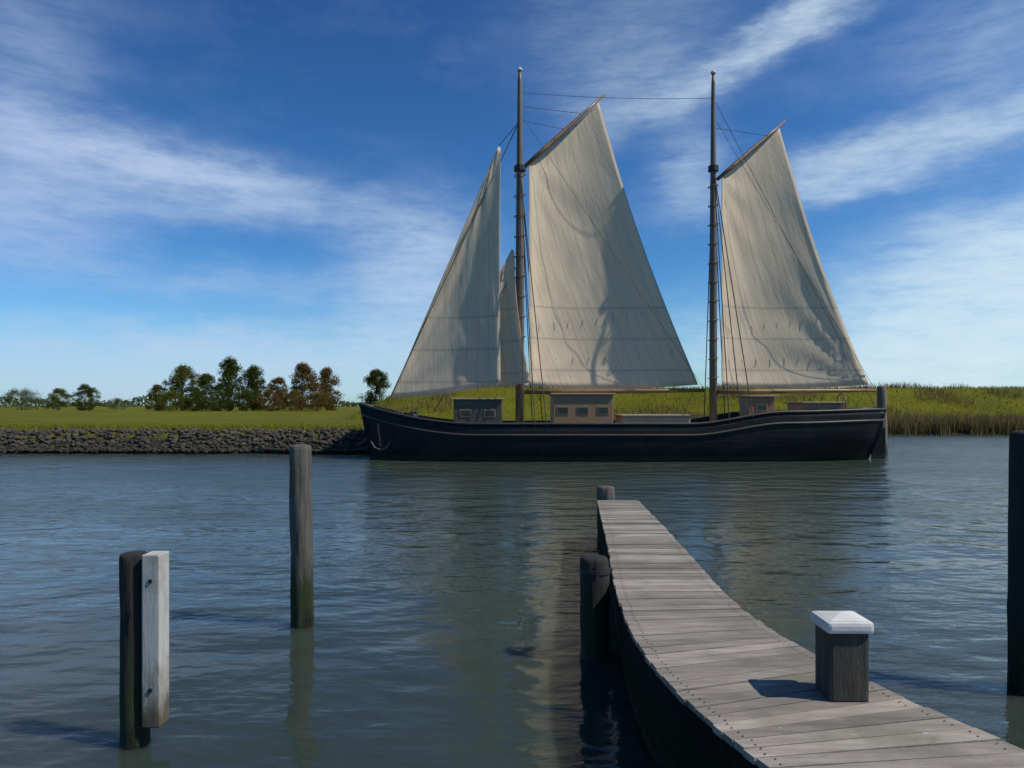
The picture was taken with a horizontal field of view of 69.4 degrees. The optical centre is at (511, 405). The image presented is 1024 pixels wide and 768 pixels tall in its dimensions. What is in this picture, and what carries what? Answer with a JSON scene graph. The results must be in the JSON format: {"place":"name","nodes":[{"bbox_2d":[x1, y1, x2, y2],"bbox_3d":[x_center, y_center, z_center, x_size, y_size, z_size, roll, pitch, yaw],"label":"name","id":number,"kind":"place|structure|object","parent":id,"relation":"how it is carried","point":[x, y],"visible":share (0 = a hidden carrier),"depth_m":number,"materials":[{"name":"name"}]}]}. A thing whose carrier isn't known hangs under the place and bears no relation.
{"place":"outdoors","nodes":[
{"label":"outdoors","id":0,"kind":"place"},
{"bbox_2d":[0,421,363,430],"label":"grass","id":1,"kind":"structure","parent":0,"point":[165,427],"depth_m":47.80,"materials":[{"name":"green plant"}]},
{"bbox_2d":[0,434,1023,767],"bbox_3d":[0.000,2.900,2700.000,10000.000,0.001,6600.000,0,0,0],"label":"water","id":2,"kind":"structure","parent":0,"point":[442,630],"depth_m":11.58,"materials":[{"name":"blue liquid"}]},
{"bbox_2d":[119,551,168,749],"bbox_3d":[-3.169,2.829,6.345,0.399,3.142,0.269,0,0,0],"label":"mooring pile","id":3,"kind":"object","parent":2,"relation":"in","point":[144,644],"visible":0.94,"depth_m":6.25,"materials":[{"name":"grey wood"}]},
{"bbox_2d":[289,444,313,628],"bbox_3d":[-2.766,2.457,9.749,0.333,3.887,0.325,0,0,0],"label":"mooring pile","id":4,"kind":"object","parent":2,"relation":"in","point":[301,544],"visible":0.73,"depth_m":9.62,"materials":[{"name":"grey wood"}]},
{"bbox_2d":[580,554,610,662],"bbox_3d":[0.962,3.064,8.499,0.369,2.671,0.363,0,0,0],"label":"mooring pile","id":5,"kind":"object","parent":2,"relation":"in","point":[595,570],"visible":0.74,"depth_m":8.36,"materials":[{"name":"black wood"}]},
{"bbox_2d":[597,486,614,541],"bbox_3d":[2.029,3.063,15.852,0.424,2.675,0.432,0,0,0],"label":"mooring pile","id":6,"kind":"object","parent":2,"relation":"in","point":[605,492],"visible":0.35,"depth_m":15.73,"materials":[{"name":"grey wood"}]},
{"bbox_2d":[359,67,886,461],"bbox_3d":[5.986,-7.359,40.200,28.597,22.017,5.196,0,0,0],"label":"sailing boat","id":7,"kind":"object","parent":2,"relation":"on","point":[602,331],"visible":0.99,"depth_m":40.69,"materials":[{"name":"fabric"}]},
{"bbox_2d":[597,500,1023,767],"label":"jetty","id":8,"kind":"object","parent":2,"relation":"in","point":[715,676],"visible":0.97,"depth_m":5.38,"materials":[{"name":"grey wood"}]},
{"bbox_2d":[811,611,873,701],"bbox_3d":[2.280,1.722,5.120,0.315,0.587,0.315,0,0,0],"label":"bollard","id":9,"kind":"object","parent":8,"relation":"on","point":[841,656],"visible":1,"depth_m":4.99,"materials":[{"name":"grey wood"}]},
{"bbox_2d":[645,409,1023,434],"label":"reeds","id":10,"kind":"object","parent":2,"relation":"in","point":[954,423],"visible":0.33,"depth_m":74.16,"materials":[{"name":"green plant"}]},
{"bbox_2d":[877,386,887,453],"bbox_3d":[22.292,1.616,44.499,0.593,5.567,0.631,0,0,0],"label":"mooring pile","id":11,"kind":"object","parent":2,"relation":"in","point":[881,396],"visible":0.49,"depth_m":44.31,"materials":[{"name":"grey wood"}]},
{"bbox_2d":[1007,430,1023,695],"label":"mooring pile","id":12,"kind":"object","parent":2,"relation":"in","point":[1015,638],"visible":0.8,"depth_m":7.45,"materials":[{"name":"black wood"}]},
{"bbox_2d":[0,385,1023,453],"bbox_3d":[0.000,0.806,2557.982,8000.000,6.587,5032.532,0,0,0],"label":"ground","id":13,"kind":"structure","parent":0,"point":[106,415],"depth_m":88.15,"materials":[{"name":"green plant"}]},
{"bbox_2d":[0,387,47,409],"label":"bushy tree","id":14,"kind":"object","parent":13,"relation":"on","point":[23,395],"visible":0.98,"depth_m":189.48,"materials":[{"name":"green plant"}]},
{"bbox_2d":[41,388,71,409],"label":"bushy tree","id":15,"kind":"object","parent":13,"relation":"on","point":[56,399],"visible":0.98,"depth_m":184.21,"materials":[{"name":"green plant"}]},
{"bbox_2d":[70,383,102,410],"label":"bushy tree","id":16,"kind":"object","parent":13,"relation":"on","point":[84,391],"visible":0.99,"depth_m":179.49,"materials":[{"name":"green plant"}]},
{"bbox_2d":[99,398,133,409],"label":"shrub","id":17,"kind":"object","parent":13,"relation":"on","point":[118,400],"visible":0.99,"depth_m":199.59,"materials":[{"name":"green plant"}]},
{"bbox_2d":[145,384,169,410],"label":"bushy tree","id":18,"kind":"object","parent":13,"relation":"on","point":[155,389],"visible":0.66,"depth_m":175.12,"materials":[{"name":"green plant"}]},
{"bbox_2d":[146,390,190,410],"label":"hedge bush","id":19,"kind":"object","parent":13,"relation":"on","point":[163,396],"visible":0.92,"depth_m":163.69,"materials":[{"name":"green plant"}]},
{"bbox_2d":[160,363,200,410],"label":"bushy tree","id":20,"kind":"object","parent":13,"relation":"on","point":[180,377],"visible":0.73,"depth_m":171.28,"materials":[{"name":"green plant"}]},
{"bbox_2d":[0,427,368,453],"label":"revetment stones","id":21,"kind":"object","parent":13,"relation":"on","point":[340,435],"visible":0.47,"depth_m":45.26,"materials":[{"name":"grey stone"}]},
{"bbox_2d":[0,395,373,406],"bbox_3d":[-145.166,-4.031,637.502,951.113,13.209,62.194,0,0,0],"label":"wood","id":22,"kind":"object","parent":13,"relation":"on","point":[146,399],"visible":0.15,"depth_m":644.88,"materials":[{"name":"green plant"}]},
{"bbox_2d":[177,389,211,410],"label":"hedge bush","id":23,"kind":"object","parent":13,"relation":"on","point":[189,400],"visible":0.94,"depth_m":163.42,"materials":[{"name":"green plant"}]},
{"bbox_2d":[191,373,219,410],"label":"bushy tree","id":24,"kind":"object","parent":13,"relation":"on","point":[205,379],"visible":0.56,"depth_m":181.12,"materials":[{"name":"green plant"}]},
{"bbox_2d":[198,389,234,410],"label":"hedge bush","id":25,"kind":"object","parent":13,"relation":"on","point":[219,402],"visible":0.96,"depth_m":163.69,"materials":[{"name":"green plant"}]},
{"bbox_2d":[213,355,243,410],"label":"slender tree","id":26,"kind":"object","parent":13,"relation":"on","point":[231,370],"visible":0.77,"depth_m":169.18,"materials":[{"name":"green plant"}]},
{"bbox_2d":[230,388,261,410],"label":"hedge bush","id":27,"kind":"object","parent":13,"relation":"on","point":[244,395],"visible":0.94,"depth_m":163.53,"materials":[{"name":"green plant"}]},
{"bbox_2d":[238,363,267,410],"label":"bushy tree","id":28,"kind":"object","parent":13,"relation":"on","point":[252,374],"visible":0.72,"depth_m":178.82,"materials":[{"name":"green plant"}]},
{"bbox_2d":[252,389,283,410],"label":"hedge bush","id":29,"kind":"object","parent":13,"relation":"on","point":[267,394],"visible":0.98,"depth_m":163.39,"materials":[{"name":"green plant"}]},
{"bbox_2d":[264,376,289,409],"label":"bushy tree","id":30,"kind":"object","parent":13,"relation":"on","point":[280,391],"visible":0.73,"depth_m":185.12,"materials":[{"name":"brown plant"}]},
{"bbox_2d":[274,391,304,410],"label":"hedge bush","id":31,"kind":"object","parent":13,"relation":"on","point":[293,394],"visible":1,"depth_m":163.76,"materials":[{"name":"green plant"}]},
{"bbox_2d":[289,361,322,410],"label":"bushy tree","id":32,"kind":"object","parent":13,"relation":"on","point":[304,373],"visible":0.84,"depth_m":175.46,"materials":[{"name":"brown plant"}]},
{"bbox_2d":[299,390,330,410],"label":"hedge bush","id":33,"kind":"object","parent":13,"relation":"on","point":[313,397],"visible":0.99,"depth_m":163.43,"materials":[{"name":"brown plant"}]},
{"bbox_2d":[312,366,344,410],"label":"bushy tree","id":34,"kind":"object","parent":13,"relation":"on","point":[325,376],"visible":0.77,"depth_m":181.48,"materials":[{"name":"brown plant"}]},
{"bbox_2d":[357,368,391,404],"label":"bushy tree","id":35,"kind":"object","parent":13,"relation":"on","point":[379,385],"visible":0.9,"depth_m":164.05,"materials":[{"name":"green plant"}]},
{"bbox_2d":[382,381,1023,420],"bbox_3d":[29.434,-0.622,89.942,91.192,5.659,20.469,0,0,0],"label":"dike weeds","id":36,"kind":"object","parent":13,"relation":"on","point":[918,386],"visible":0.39,"depth_m":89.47,"materials":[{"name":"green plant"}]},
{"bbox_2d":[0,0,1023,405],"label":"sky","id":37,"kind":"structure","parent":0,"point":[275,186],"materials":[{"name":"blue"}]}
]}

